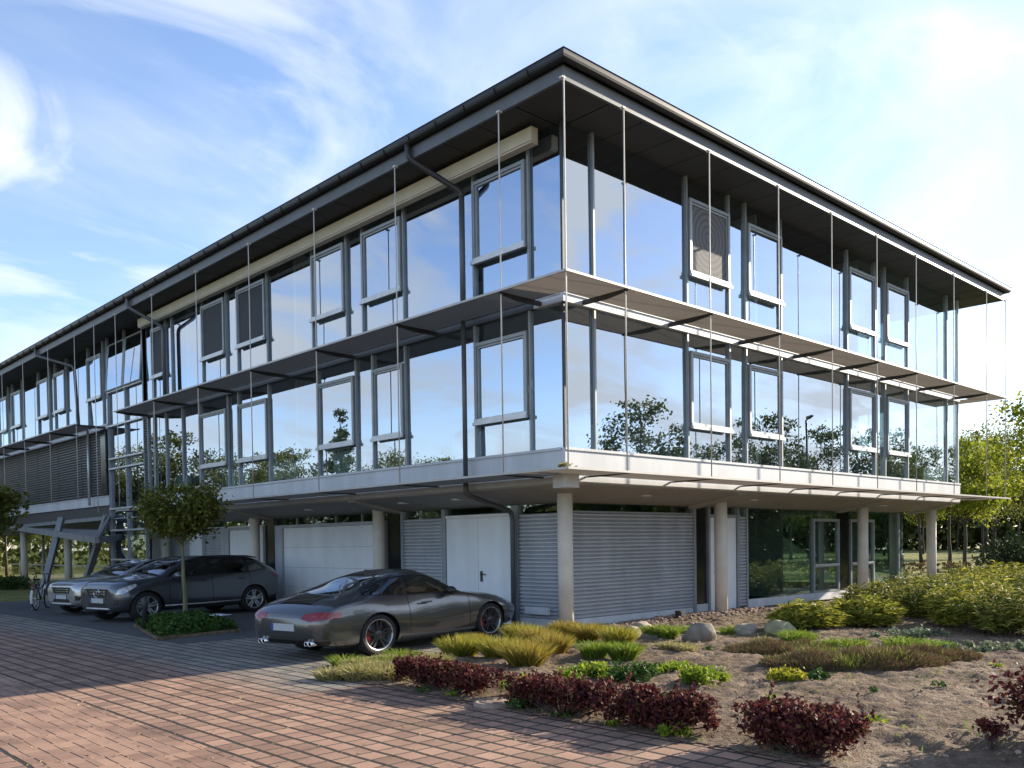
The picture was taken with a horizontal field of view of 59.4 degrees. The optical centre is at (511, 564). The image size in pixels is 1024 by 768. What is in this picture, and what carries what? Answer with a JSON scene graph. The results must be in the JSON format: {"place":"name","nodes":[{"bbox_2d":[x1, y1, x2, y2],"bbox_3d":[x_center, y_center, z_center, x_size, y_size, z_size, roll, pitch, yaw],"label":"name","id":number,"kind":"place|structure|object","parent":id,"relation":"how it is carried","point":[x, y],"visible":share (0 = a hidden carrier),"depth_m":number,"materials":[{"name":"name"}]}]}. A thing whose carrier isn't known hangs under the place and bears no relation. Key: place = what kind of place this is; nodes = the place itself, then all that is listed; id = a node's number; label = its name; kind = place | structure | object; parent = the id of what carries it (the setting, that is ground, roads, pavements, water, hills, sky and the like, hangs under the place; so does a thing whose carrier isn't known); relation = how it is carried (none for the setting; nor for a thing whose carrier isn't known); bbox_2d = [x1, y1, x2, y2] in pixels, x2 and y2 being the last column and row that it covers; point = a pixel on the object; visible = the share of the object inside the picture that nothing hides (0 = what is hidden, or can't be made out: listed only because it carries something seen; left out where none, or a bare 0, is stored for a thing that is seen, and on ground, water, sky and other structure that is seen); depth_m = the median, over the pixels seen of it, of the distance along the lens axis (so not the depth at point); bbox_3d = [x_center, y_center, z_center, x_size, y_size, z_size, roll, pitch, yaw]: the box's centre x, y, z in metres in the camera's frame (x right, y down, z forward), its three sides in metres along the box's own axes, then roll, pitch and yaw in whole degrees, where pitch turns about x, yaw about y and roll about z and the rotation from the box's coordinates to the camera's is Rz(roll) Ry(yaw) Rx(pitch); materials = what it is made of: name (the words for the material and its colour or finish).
{"place":"outdoors","nodes":[
{"label":"outdoors","id":0,"kind":"place"},
{"bbox_2d":[0,585,47,601],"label":"lawn","id":1,"kind":"structure","parent":0,"point":[21,594],"depth_m":35.84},
{"bbox_2d":[0,573,37,589],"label":"box hedge","id":2,"kind":"object","parent":1,"relation":"on","point":[10,582],"visible":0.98,"depth_m":41.06,"materials":[{"name":"green plant"}]},
{"bbox_2d":[0,600,257,643],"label":"asphalt drive","id":3,"kind":"structure","parent":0,"point":[122,622],"depth_m":23.35,"materials":[{"name":"asphalt"}]},
{"bbox_2d":[30,573,53,609],"bbox_3d":[-14.401,0.801,27.500,0.618,1.100,1.926,-1,1,-11],"label":"bicycle","id":4,"kind":"object","parent":3,"relation":"on","point":[43,586],"visible":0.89,"depth_m":27.26,"materials":[{"name":"metal"}]},
{"bbox_2d":[48,558,160,613],"bbox_3d":[-11.052,0.566,26.999,2.320,1.505,5.219,0,2,33],"label":"hatchback car","id":5,"kind":"object","parent":3,"relation":"on","point":[65,595],"visible":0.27,"depth_m":25.15,"materials":[{"name":"silver metal"}]},
{"bbox_2d":[81,555,278,619],"bbox_3d":[-8.846,0.547,24.408,2.320,1.611,5.252,0,2,33],"label":"station wagon","id":6,"kind":"object","parent":3,"relation":"on","point":[248,583],"visible":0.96,"depth_m":23.56,"materials":[{"name":"grey metal"}]},
{"bbox_2d":[128,478,233,611],"bbox_3d":[-7.814,-0.287,21.453,2.476,3.512,2.436,-1,2,-21],"label":"ball tree","id":7,"kind":"object","parent":3,"relation":"on","point":[196,512],"visible":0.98,"depth_m":21.03,"materials":[{"name":"green plant"}]},
{"bbox_2d":[134,609,240,640],"bbox_3d":[-7.237,1.252,19.983,1.842,0.403,4.104,-2,2,-30],"label":"ground cover","id":8,"kind":"object","parent":3,"relation":"on","point":[162,625],"visible":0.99,"depth_m":19.11,"materials":[{"name":"green plant"}]},
{"bbox_2d":[0,585,835,767],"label":"pavement","id":9,"kind":"structure","parent":0,"point":[45,658],"depth_m":9.51,"materials":[{"name":"brick"}]},
{"bbox_2d":[254,569,513,654],"bbox_3d":[-2.041,0.756,16.689,2.010,1.384,5.737,0,2,35],"label":"sports coupe","id":10,"kind":"object","parent":9,"relation":"on","point":[373,612],"visible":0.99,"depth_m":15.17,"materials":[{"name":"grey metal"}]},
{"bbox_2d":[0,540,1014,624],"bbox_3d":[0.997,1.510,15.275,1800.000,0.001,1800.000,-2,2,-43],"label":"ground","id":11,"kind":"structure","parent":0,"point":[909,556],"depth_m":77.28,"materials":[{"name":"plant"}]},
{"bbox_2d":[0,483,38,539],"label":"street tree","id":12,"kind":"object","parent":11,"relation":"on","point":[9,505],"visible":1,"depth_m":27.39,"materials":[{"name":"green plant"}]},
{"bbox_2d":[0,535,108,573],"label":"shrub thicket","id":13,"kind":"object","parent":11,"relation":"on","point":[14,554],"visible":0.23,"depth_m":77.85,"materials":[{"name":"green plant"}]},
{"bbox_2d":[0,46,1011,628],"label":"office building","id":14,"kind":"structure","parent":11,"relation":"on","point":[704,358],"depth_m":21.29,"materials":[{"name":"glass"}]},
{"bbox_2d":[10,390,21,429],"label":"window","id":15,"kind":"structure","parent":14,"relation":"in","point":[15,398],"depth_m":42.07,"materials":[{"name":"glass"}]},
{"bbox_2d":[36,377,48,419],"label":"window","id":16,"kind":"structure","parent":14,"relation":"in","point":[42,385],"depth_m":39.14,"materials":[{"name":"glass"}]},
{"bbox_2d":[52,370,65,414],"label":"window","id":17,"kind":"structure","parent":14,"relation":"in","point":[59,395],"depth_m":37.50,"materials":[{"name":"glass"}]},
{"bbox_2d":[85,353,101,402],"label":"window","id":18,"kind":"structure","parent":14,"relation":"in","point":[91,381],"depth_m":34.53,"materials":[{"name":"glass"}]},
{"bbox_2d":[105,339,122,391],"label":"window","id":19,"kind":"structure","parent":14,"relation":"in","point":[110,382],"depth_m":32.89,"materials":[{"name":"glass"}]},
{"bbox_2d":[122,330,140,385],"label":"window","id":20,"kind":"structure","parent":14,"relation":"in","point":[132,343],"depth_m":31.64,"materials":[{"name":"glass"}]},
{"bbox_2d":[149,325,163,379],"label":"window","id":21,"kind":"structure","parent":14,"relation":"in","point":[156,363],"depth_m":30.14,"materials":[{"name":"glass"}]},
{"bbox_2d":[199,297,225,361],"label":"window","id":22,"kind":"structure","parent":14,"relation":"in","point":[212,315],"depth_m":27.08,"materials":[{"name":"glass"}]},
{"bbox_2d":[198,408,227,468],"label":"window","id":23,"kind":"structure","parent":14,"relation":"in","point":[212,425],"depth_m":27.25,"materials":[{"name":"glass"}]},
{"bbox_2d":[230,530,249,555],"bbox_3d":[-8.559,0.042,28.978,0.060,2.340,2.140,-2,2,-43],"label":"garage door","id":24,"kind":"structure","parent":14,"relation":"in","point":[239,539],"depth_m":29.21,"materials":[{"name":"metal"}]},
{"bbox_2d":[234,278,265,349],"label":"window","id":25,"kind":"structure","parent":14,"relation":"in","point":[257,300],"depth_m":25.32,"materials":[{"name":"glass"}]},
{"bbox_2d":[236,398,268,462],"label":"window","id":26,"kind":"structure","parent":14,"relation":"in","point":[259,407],"depth_m":25.43,"materials":[{"name":"glass"}]},
{"bbox_2d":[309,242,344,322],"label":"window","id":27,"kind":"structure","parent":14,"relation":"in","point":[329,263],"depth_m":22.41,"materials":[{"name":"glass"}]},
{"bbox_2d":[284,525,372,596],"bbox_3d":[-5.136,0.084,25.367,0.063,2.340,5.010,-2,2,-43],"label":"garage door","id":28,"kind":"structure","parent":14,"relation":"in","point":[313,556],"depth_m":25.56,"materials":[{"name":"metal"}]},
{"bbox_2d":[315,375,355,450],"bbox_3d":[-4.383,-3.742,22.309,0.180,1.680,1.690,-2,2,-43],"label":"window","id":29,"kind":"structure","parent":14,"relation":"in","point":[336,398],"depth_m":22.30,"materials":[{"name":"glass"}]},
{"bbox_2d":[359,216,402,304],"bbox_3d":[-3.028,-6.994,20.752,0.180,1.680,1.580,-2,2,-43],"label":"window","id":30,"kind":"structure","parent":14,"relation":"in","point":[377,244],"depth_m":20.77,"materials":[{"name":"glass"}]},
{"bbox_2d":[370,363,404,441],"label":"window","id":31,"kind":"structure","parent":14,"relation":"in","point":[384,380],"depth_m":20.74,"materials":[{"name":"glass"}]},
{"bbox_2d":[446,518,478,591],"bbox_3d":[-1.146,0.104,21.131,0.060,2.400,1.129,-2,2,-43],"label":"door","id":32,"kind":"structure","parent":14,"relation":"in","point":[462,533],"depth_m":21.08,"materials":[{"name":"metal"}]},
{"bbox_2d":[478,516,510,623],"bbox_3d":[-0.384,0.114,20.282,0.123,2.400,1.129,-2,2,-43],"label":"door","id":33,"kind":"structure","parent":14,"relation":"in","point":[494,566],"depth_m":20.27,"materials":[{"name":"metal"}]},
{"bbox_2d":[470,159,526,265],"bbox_3d":[-0.268,-6.960,17.842,0.180,1.680,1.560,-2,2,-43],"label":"window","id":34,"kind":"structure","parent":14,"relation":"in","point":[484,191],"depth_m":17.82,"materials":[{"name":"glass"}]},
{"bbox_2d":[472,330,528,425],"bbox_3d":[-0.224,-3.691,17.923,0.180,1.680,1.560,-2,2,-43],"label":"window","id":35,"kind":"structure","parent":14,"relation":"in","point":[487,354],"depth_m":17.91,"materials":[{"name":"glass"}]},
{"bbox_2d":[688,197,732,288],"bbox_3d":[4.365,-7.073,19.850,1.570,1.680,0.180,-2,2,-43],"label":"window","id":36,"kind":"structure","parent":14,"relation":"in","point":[698,212],"depth_m":19.83,"materials":[{"name":"grey metal"}]},
{"bbox_2d":[689,350,733,433],"bbox_3d":[4.409,-3.804,19.931,1.570,1.680,0.180,-2,2,-43],"label":"window","id":37,"kind":"structure","parent":14,"relation":"in","point":[699,363],"depth_m":19.92,"materials":[{"name":"glass"}]},
{"bbox_2d":[710,518,735,610],"bbox_3d":[5.379,-0.028,22.836,1.160,2.340,0.112,-2,2,-43],"label":"door","id":38,"kind":"structure","parent":14,"relation":"in","point":[731,522],"depth_m":23.04,"materials":[{"name":"metal"}]},
{"bbox_2d":[747,223,784,305],"bbox_3d":[6.033,-7.135,21.432,1.530,1.680,0.180,-2,2,-43],"label":"window","id":39,"kind":"structure","parent":14,"relation":"in","point":[762,244],"depth_m":21.43,"materials":[{"name":"glass"}]},
{"bbox_2d":[748,364,785,440],"bbox_3d":[6.078,-3.866,21.512,1.530,1.680,0.180,-2,2,-43],"label":"window","id":40,"kind":"structure","parent":14,"relation":"in","point":[763,383],"depth_m":21.51,"materials":[{"name":"glass"}]},
{"bbox_2d":[809,519,839,592],"bbox_3d":[9.200,-0.404,26.629,1.580,2.400,0.360,-2,2,-43],"label":"door frame","id":41,"kind":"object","parent":14,"relation":"in","point":[816,526],"depth_m":26.73,"materials":[{"name":"grey metal"}]},
{"bbox_2d":[849,519,874,588],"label":"window","id":42,"kind":"structure","parent":14,"relation":"in","point":[852,522],"depth_m":28.36,"materials":[{"name":"grey metal"}]},
{"bbox_2d":[848,267,878,336],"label":"window","id":43,"kind":"structure","parent":14,"relation":"in","point":[862,318],"depth_m":24.95,"materials":[{"name":"glass"}]},
{"bbox_2d":[849,388,878,452],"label":"window","id":44,"kind":"structure","parent":14,"relation":"in","point":[862,404],"depth_m":25.04,"materials":[{"name":"glass"}]},
{"bbox_2d":[886,283,910,347],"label":"window","id":45,"kind":"structure","parent":14,"relation":"in","point":[897,299],"depth_m":26.50,"materials":[{"name":"glass"}]},
{"bbox_2d":[886,396,911,456],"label":"window","id":46,"kind":"structure","parent":14,"relation":"in","point":[897,410],"depth_m":26.60,"materials":[{"name":"glass"}]},
{"bbox_2d":[783,559,1002,572],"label":"brown hedge","id":47,"kind":"object","parent":11,"relation":"on","point":[949,565],"visible":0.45,"depth_m":47.10,"materials":[{"name":"plant"}]},
{"bbox_2d":[783,469,1023,551],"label":"woodland","id":48,"kind":"object","parent":11,"relation":"on","point":[910,532],"visible":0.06,"depth_m":131.12,"materials":[{"name":"green plant"}]},
{"bbox_2d":[913,420,1008,561],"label":"woodland tree","id":49,"kind":"object","parent":11,"relation":"on","point":[949,516],"visible":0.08,"depth_m":52.31,"materials":[{"name":"green plant"}]},
{"bbox_2d":[936,433,1020,567],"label":"woodland tree","id":50,"kind":"object","parent":11,"relation":"on","point":[967,507],"visible":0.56,"depth_m":48.47,"materials":[{"name":"green plant"}]},
{"bbox_2d":[959,420,1023,547],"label":"woodland tree","id":51,"kind":"object","parent":11,"relation":"on","point":[994,529],"visible":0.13,"depth_m":67.04,"materials":[{"name":"green plant"}]},
{"bbox_2d":[964,528,1023,571],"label":"dark conifer bush","id":52,"kind":"object","parent":11,"relation":"on","point":[1013,547],"visible":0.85,"depth_m":40.25,"materials":[{"name":"plant"}]},
{"bbox_2d":[965,390,1023,504],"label":"woodland tree","id":53,"kind":"object","parent":11,"relation":"on","point":[1017,452],"visible":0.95,"depth_m":37.15,"materials":[{"name":"green plant"}]},
{"bbox_2d":[979,463,1023,541],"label":"woodland tree","id":54,"kind":"object","parent":11,"relation":"on","point":[1021,498],"visible":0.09,"depth_m":79.29,"materials":[{"name":"green plant"}]},
{"bbox_2d":[1,613,1022,767],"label":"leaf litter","id":55,"kind":"object","parent":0,"point":[466,714],"visible":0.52,"depth_m":9.59,"materials":[{"name":"plant"}]},
{"bbox_2d":[0,0,1023,550],"label":"sky","id":56,"kind":"structure","parent":0,"point":[137,136],"materials":[{"name":"blue"}]},
{"bbox_2d":[357,608,1023,767],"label":"planting bed","id":57,"kind":"object","parent":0,"point":[929,705],"visible":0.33,"depth_m":10.33,"materials":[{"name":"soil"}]},
{"bbox_2d":[304,660,408,681],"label":"grass clump","id":58,"kind":"object","parent":57,"relation":"on","point":[351,672],"visible":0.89,"depth_m":12.18,"materials":[{"name":"plant"}]},
{"bbox_2d":[335,652,411,670],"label":"grass clump","id":59,"kind":"object","parent":57,"relation":"on","point":[367,659],"visible":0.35,"depth_m":13.06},
{"bbox_2d":[324,648,426,666],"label":"grass clump","id":60,"kind":"object","parent":57,"relation":"on","point":[339,659],"visible":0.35,"depth_m":13.64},
{"bbox_2d":[384,647,510,695],"bbox_3d":[-0.840,1.321,11.205,0.679,0.479,2.006,-2,2,-43],"label":"barberry hedge","id":61,"kind":"object","parent":57,"relation":"on","point":[439,674],"visible":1,"depth_m":11.04,"materials":[{"name":"red plant"}]},
{"bbox_2d":[432,632,486,656],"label":"sedge clump","id":62,"kind":"object","parent":57,"relation":"on","point":[460,646],"visible":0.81,"depth_m":13.89,"materials":[{"name":"plant"}]},
{"bbox_2d":[473,698,513,708],"bbox_3d":[-0.199,1.587,10.200,0.480,0.085,0.480,-2,2,-43],"label":"rock","id":63,"kind":"object","parent":57,"relation":"on","point":[490,703],"visible":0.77,"depth_m":10.07,"materials":[{"name":"stone"}]},
{"bbox_2d":[473,633,527,658],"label":"sedge clump","id":64,"kind":"object","parent":57,"relation":"on","point":[486,650],"visible":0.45,"depth_m":13.63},
{"bbox_2d":[498,620,544,641],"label":"sedge clump","id":65,"kind":"object","parent":57,"relation":"on","point":[511,629],"visible":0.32,"depth_m":15.81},
{"bbox_2d":[490,636,559,666],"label":"sedge clump","id":66,"kind":"object","parent":57,"relation":"on","point":[521,655],"visible":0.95,"depth_m":12.79,"materials":[{"name":"plant"}]},
{"bbox_2d":[510,624,561,645],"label":"sedge clump","id":67,"kind":"object","parent":57,"relation":"on","point":[526,632],"visible":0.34,"depth_m":14.97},
{"bbox_2d":[529,630,579,654],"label":"sedge clump","id":68,"kind":"object","parent":57,"relation":"on","point":[564,646],"visible":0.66,"depth_m":13.95,"materials":[{"name":"plant"}]},
{"bbox_2d":[499,668,622,716],"bbox_3d":[0.567,1.337,9.639,0.677,0.511,1.663,-2,2,-43],"label":"barberry hedge","id":69,"kind":"object","parent":57,"relation":"on","point":[574,695],"visible":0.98,"depth_m":9.50,"materials":[{"name":"red plant"}]},
{"bbox_2d":[555,660,614,679],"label":"leafy plant","id":70,"kind":"object","parent":57,"relation":"on","point":[598,668],"visible":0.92,"depth_m":11.38,"materials":[{"name":"green plant"}]},
{"bbox_2d":[565,621,608,641],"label":"sedge clump","id":71,"kind":"object","parent":57,"relation":"on","point":[582,632],"visible":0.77,"depth_m":15.83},
{"bbox_2d":[569,640,649,660],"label":"grass tuft","id":72,"kind":"object","parent":57,"relation":"on","point":[624,651],"visible":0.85,"depth_m":13.39,"materials":[{"name":"plant"}]},
{"bbox_2d":[593,624,643,644],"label":"sedge clump","id":73,"kind":"object","parent":57,"relation":"on","point":[622,633],"visible":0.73,"depth_m":15.05,"materials":[{"name":"plant"}]},
{"bbox_2d":[602,659,660,682],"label":"leafy plant","id":74,"kind":"object","parent":57,"relation":"on","point":[621,673],"visible":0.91,"depth_m":11.23,"materials":[{"name":"green plant"}]},
{"bbox_2d":[594,670,723,734],"bbox_3d":[1.429,1.345,8.737,0.664,0.517,1.302,-2,2,-43],"label":"barberry hedge","id":75,"kind":"object","parent":57,"relation":"on","point":[640,704],"visible":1,"depth_m":8.58,"materials":[{"name":"red plant"}]},
{"bbox_2d":[637,623,686,639],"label":"grass tuft","id":76,"kind":"object","parent":57,"relation":"on","point":[668,632],"visible":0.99,"depth_m":15.79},
{"bbox_2d":[651,660,689,672],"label":"leafy plant","id":77,"kind":"object","parent":57,"relation":"on","point":[674,665],"visible":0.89,"depth_m":12.11,"materials":[{"name":"green plant"}]},
{"bbox_2d":[655,720,692,738],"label":"leafy plant","id":78,"kind":"object","parent":57,"relation":"on","point":[662,729],"visible":0.88,"depth_m":8.37,"materials":[{"name":"green plant"}]},
{"bbox_2d":[653,640,701,651],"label":"grass tuft","id":79,"kind":"object","parent":57,"relation":"on","point":[684,647],"visible":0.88,"depth_m":14.19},
{"bbox_2d":[681,622,715,641],"bbox_3d":[3.237,1.169,15.395,0.496,0.394,0.617,0,2,34],"label":"boulder","id":80,"kind":"object","parent":57,"relation":"on","point":[701,632],"visible":0.72,"depth_m":15.21,"materials":[{"name":"stone"}]},
{"bbox_2d":[675,663,731,685],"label":"leafy plant","id":81,"kind":"object","parent":57,"relation":"on","point":[706,674],"visible":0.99,"depth_m":11.09,"materials":[{"name":"green plant"}]},
{"bbox_2d":[764,620,796,635],"bbox_3d":[4.927,1.153,16.554,0.539,0.307,0.522,-2,2,-43],"label":"boulder","id":82,"kind":"object","parent":57,"relation":"on","point":[774,625],"visible":0.72,"depth_m":16.41,"materials":[{"name":"stone"}]},
{"bbox_2d":[723,636,839,654],"bbox_3d":[4.217,1.214,14.117,1.820,0.320,1.371,-1,1,0],"label":"heather patch","id":83,"kind":"object","parent":57,"relation":"on","point":[765,645],"visible":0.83,"depth_m":13.93,"materials":[{"name":"green plant"}]},
{"bbox_2d":[765,664,807,682],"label":"leafy plant","id":84,"kind":"object","parent":57,"relation":"on","point":[788,674],"visible":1,"depth_m":11.12,"materials":[{"name":"yellow plant"}]},
{"bbox_2d":[771,627,820,641],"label":"grass tuft","id":85,"kind":"object","parent":57,"relation":"on","point":[793,635],"visible":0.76,"depth_m":14.85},
{"bbox_2d":[731,679,876,760],"bbox_3d":[2.481,1.325,7.720,0.954,0.580,1.208,-2,2,-43],"label":"barberry hedge","id":86,"kind":"object","parent":57,"relation":"on","point":[786,724],"visible":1,"depth_m":7.54,"materials":[{"name":"red plant"}]},
{"bbox_2d":[763,598,850,629],"bbox_3d":[5.632,0.927,17.299,1.790,0.599,1.590,-2,2,-43],"label":"evergreen shrub","id":87,"kind":"object","parent":57,"relation":"on","point":[805,614],"visible":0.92,"depth_m":16.87,"materials":[{"name":"green plant"}]},
{"bbox_2d":[812,636,875,648],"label":"grass tuft","id":88,"kind":"object","parent":57,"relation":"on","point":[845,642],"visible":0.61,"depth_m":14.20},
{"bbox_2d":[759,642,951,669],"bbox_3d":[4.663,1.196,12.193,2.615,0.313,1.364,-1,1,0],"label":"heather patch","id":89,"kind":"object","parent":57,"relation":"on","point":[806,657],"visible":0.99,"depth_m":11.89,"materials":[{"name":"green plant"}]},
{"bbox_2d":[828,592,908,627],"bbox_3d":[7.001,0.892,18.018,2.070,0.669,1.748,-2,2,-43],"label":"evergreen shrub","id":90,"kind":"object","parent":57,"relation":"on","point":[872,611],"visible":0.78,"depth_m":17.50,"materials":[{"name":"green plant"}]},
{"bbox_2d":[869,624,949,637],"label":"ground cover","id":91,"kind":"object","parent":57,"relation":"on","point":[918,631],"visible":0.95,"depth_m":15.59,"materials":[{"name":"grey plant"}]},
{"bbox_2d":[878,635,957,648],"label":"grass tuft","id":92,"kind":"object","parent":57,"relation":"on","point":[898,640],"visible":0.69,"depth_m":14.20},
{"bbox_2d":[865,638,984,661],"bbox_3d":[5.668,1.202,12.882,2.204,0.317,0.997,-1,1,0],"label":"heather patch","id":93,"kind":"object","parent":57,"relation":"on","point":[956,654],"visible":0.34,"depth_m":12.72,"materials":[{"name":"green plant"}]},
{"bbox_2d":[917,639,1023,652],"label":"ground cover","id":94,"kind":"object","parent":57,"relation":"on","point":[986,645],"visible":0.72,"depth_m":13.70,"materials":[{"name":"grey plant"}]},
{"bbox_2d":[919,575,1022,630],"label":"evergreen shrub","id":95,"kind":"object","parent":57,"relation":"on","point":[951,608],"visible":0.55,"depth_m":17.14,"materials":[{"name":"green plant"}]},
{"bbox_2d":[971,716,1006,749],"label":"barberry sprig","id":96,"kind":"object","parent":57,"relation":"on","point":[985,725],"visible":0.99,"depth_m":7.47,"materials":[{"name":"red plant"}]},
{"bbox_2d":[967,583,1023,635],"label":"evergreen shrub","id":97,"kind":"object","parent":57,"relation":"on","point":[1006,614],"visible":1,"depth_m":15.83,"materials":[{"name":"green plant"}]},
{"bbox_2d":[976,646,1023,738],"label":"barberry bush","id":98,"kind":"object","parent":57,"relation":"on","point":[1019,695],"visible":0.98,"depth_m":7.79,"materials":[{"name":"red plant"}]},
{"bbox_2d":[550,606,1021,757],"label":"gravel","id":99,"kind":"structure","parent":0,"point":[702,614],"depth_m":19.99,"materials":[{"name":"gravel"}]},
{"bbox_2d":[752,597,928,616],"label":"soil","id":100,"kind":"structure","parent":0,"point":[826,601],"depth_m":24.47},
{"bbox_2d":[837,580,915,602],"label":"evergreen shrub","id":101,"kind":"object","parent":100,"relation":"on","point":[886,587],"visible":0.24,"depth_m":21.36,"materials":[{"name":"green plant"}]},
{"bbox_2d":[872,568,943,587],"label":"evergreen shrub","id":102,"kind":"object","parent":100,"relation":"on","point":[905,579],"visible":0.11,"depth_m":24.45,"materials":[{"name":"green plant"}]},
{"bbox_2d":[885,574,987,618],"bbox_3d":[9.509,0.698,19.712,2.905,0.995,2.230,-2,2,-43],"label":"evergreen shrub","id":103,"kind":"object","parent":100,"relation":"on","point":[911,598],"visible":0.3,"depth_m":19.35,"materials":[{"name":"green plant"}]},
{"bbox_2d":[932,567,1019,589],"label":"evergreen shrub","id":104,"kind":"object","parent":100,"relation":"on","point":[983,579],"visible":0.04,"depth_m":22.57,"materials":[{"name":"green plant"}]},
{"bbox_2d":[934,560,1022,582],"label":"evergreen shrub","id":105,"kind":"object","parent":100,"relation":"on","point":[994,571],"visible":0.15,"depth_m":25.73,"materials":[{"name":"green plant"}]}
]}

